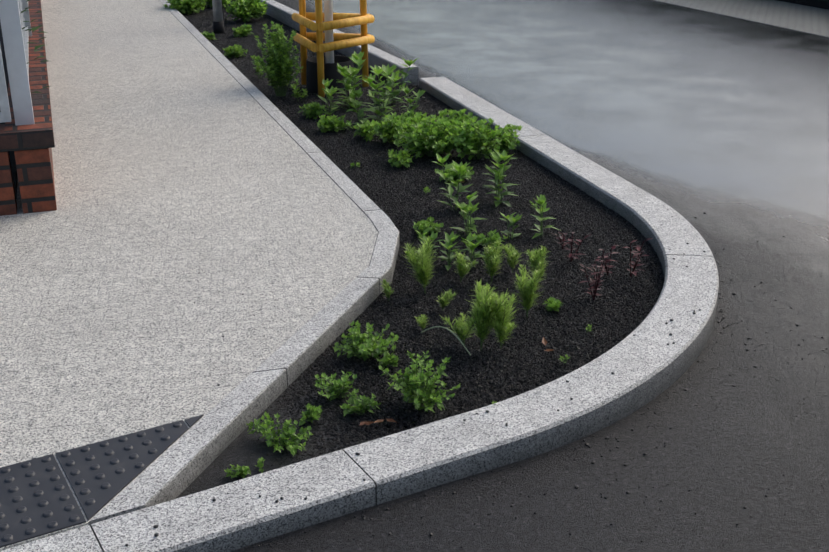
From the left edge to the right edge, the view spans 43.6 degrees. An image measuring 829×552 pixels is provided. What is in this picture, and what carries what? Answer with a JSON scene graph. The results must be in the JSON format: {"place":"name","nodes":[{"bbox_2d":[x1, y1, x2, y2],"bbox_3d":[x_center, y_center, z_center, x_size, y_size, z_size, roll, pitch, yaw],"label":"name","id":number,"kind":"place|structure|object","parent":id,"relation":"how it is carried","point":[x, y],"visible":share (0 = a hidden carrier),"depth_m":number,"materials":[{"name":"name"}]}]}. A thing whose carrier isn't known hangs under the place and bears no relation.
{"place":"outdoors","nodes":[
{"label":"outdoors","id":0,"kind":"place"},
{"bbox_2d":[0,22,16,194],"bbox_3d":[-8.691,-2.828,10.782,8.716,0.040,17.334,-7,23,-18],"label":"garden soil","id":1,"kind":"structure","parent":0,"point":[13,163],"depth_m":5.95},
{"bbox_2d":[0,0,50,92],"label":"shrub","id":2,"kind":"object","parent":1,"relation":"on","point":[33,29],"visible":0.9,"depth_m":5.19,"materials":[{"name":"green plant"}]},
{"bbox_2d":[0,414,203,547],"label":"tactile paving","id":3,"kind":"structure","parent":0,"point":[37,498],"depth_m":2.49,"materials":[{"name":"grey concrete"}]},
{"bbox_2d":[0,0,377,550],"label":"pavement","id":4,"kind":"structure","parent":0,"point":[188,171],"depth_m":4.03,"materials":[{"name":"grey concrete"}]},
{"bbox_2d":[0,0,56,215],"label":"brick wall","id":5,"kind":"structure","parent":4,"relation":"on","point":[31,146],"depth_m":4.36,"materials":[{"name":"brown brick"}]},
{"bbox_2d":[0,0,31,122],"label":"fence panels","id":6,"kind":"object","parent":5,"relation":"on","point":[5,114],"visible":0.27,"depth_m":4.27,"materials":[{"name":"grey metal"}]},
{"bbox_2d":[0,0,33,125],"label":"fence post","id":7,"kind":"object","parent":5,"relation":"on","point":[12,35],"visible":1,"depth_m":4.26,"materials":[{"name":"grey metal"}]},
{"bbox_2d":[182,0,663,481],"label":"soil bed","id":8,"kind":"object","parent":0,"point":[613,314],"depth_m":3.87,"materials":[{"name":"soil"}]},
{"bbox_2d":[213,21,224,33],"bbox_3d":[-1.768,-2.240,9.362,0.100,0.125,0.100,-7,23,-18],"label":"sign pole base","id":9,"kind":"object","parent":8,"relation":"on","point":[218,27],"visible":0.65,"depth_m":9.32,"materials":[{"name":"black metal"}]},
{"bbox_2d":[212,0,222,21],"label":"post","id":10,"kind":"object","parent":9,"relation":"on","point":[217,11],"visible":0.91,"depth_m":9.27,"materials":[{"name":"grey metal"}]},
{"bbox_2d":[324,0,333,62],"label":"tree trunk","id":11,"kind":"object","parent":8,"relation":"on","point":[328,16],"depth_m":6.91,"materials":[{"name":"grey plant"}]},
{"bbox_2d":[306,55,353,93],"bbox_3d":[-0.573,-1.363,7.045,0.330,0.220,0.330,-7,23,-18],"label":"tree root collar","id":12,"kind":"object","parent":8,"relation":"on","point":[331,72],"visible":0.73,"depth_m":6.93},
{"bbox_2d":[292,0,374,96],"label":"tree guard","id":13,"kind":"object","parent":8,"relation":"on","point":[304,19],"visible":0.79,"depth_m":6.91,"materials":[{"name":"wood"}]},
{"bbox_2d":[163,0,591,477],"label":"mound plants","id":14,"kind":"object","parent":8,"relation":"on","point":[404,121],"visible":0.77,"depth_m":5.33,"materials":[{"name":"green plant"}]},
{"bbox_2d":[316,51,558,270],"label":"leafy plants","id":15,"kind":"object","parent":8,"relation":"on","point":[458,169],"visible":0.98,"depth_m":4.68,"materials":[{"name":"green plant"}]},
{"bbox_2d":[421,326,470,355],"bbox_3d":[0.099,0.196,3.280,0.004,0.071,0.195,-26,34,-48],"label":"bent grass blade","id":16,"kind":"object","parent":8,"relation":"on","point":[451,332],"visible":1,"depth_m":3.26,"materials":[{"name":"green plant"}]},
{"bbox_2d":[359,181,552,425],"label":"dry leaves","id":17,"kind":"object","parent":8,"relation":"on","point":[544,341],"visible":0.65,"depth_m":2.86,"materials":[{"name":"brown plant"}]},
{"bbox_2d":[381,237,550,342],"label":"feathery shrubs","id":18,"kind":"object","parent":8,"relation":"on","point":[481,295],"visible":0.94,"depth_m":3.50,"materials":[{"name":"green plant"}]},
{"bbox_2d":[552,232,652,295],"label":"red-leaved plants","id":19,"kind":"object","parent":8,"relation":"on","point":[592,282],"visible":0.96,"depth_m":3.85,"materials":[{"name":"red plant"}]},
{"bbox_2d":[176,0,828,551],"bbox_3d":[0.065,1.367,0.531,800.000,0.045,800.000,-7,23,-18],"label":"road","id":20,"kind":"structure","parent":0,"point":[692,116],"depth_m":4.03,"materials":[{"name":"grey asphalt"}]},
{"bbox_2d":[88,0,398,526],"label":"edging kerb","id":21,"kind":"structure","parent":20,"relation":"on","point":[183,462],"depth_m":3.11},
{"bbox_2d":[259,0,418,85],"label":"kerb","id":22,"kind":"structure","parent":20,"relation":"on","point":[282,13],"depth_m":7.84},
{"bbox_2d":[0,77,718,551],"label":"kerb","id":23,"kind":"structure","parent":20,"relation":"on","point":[646,363],"depth_m":2.74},
{"bbox_2d":[125,209,824,547],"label":"loose chippings","id":24,"kind":"object","parent":20,"relation":"on","point":[387,508],"visible":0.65,"depth_m":2.82,"materials":[{"name":"grey gravel"}]},
{"bbox_2d":[777,0,828,9],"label":"bed gravel","id":25,"kind":"structure","parent":20,"relation":"on","point":[819,4],"depth_m":11.60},
{"bbox_2d":[655,0,828,36],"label":"pavement","id":26,"kind":"structure","parent":0,"point":[803,18],"depth_m":10.93,"materials":[{"name":"grey concrete"}]}
]}

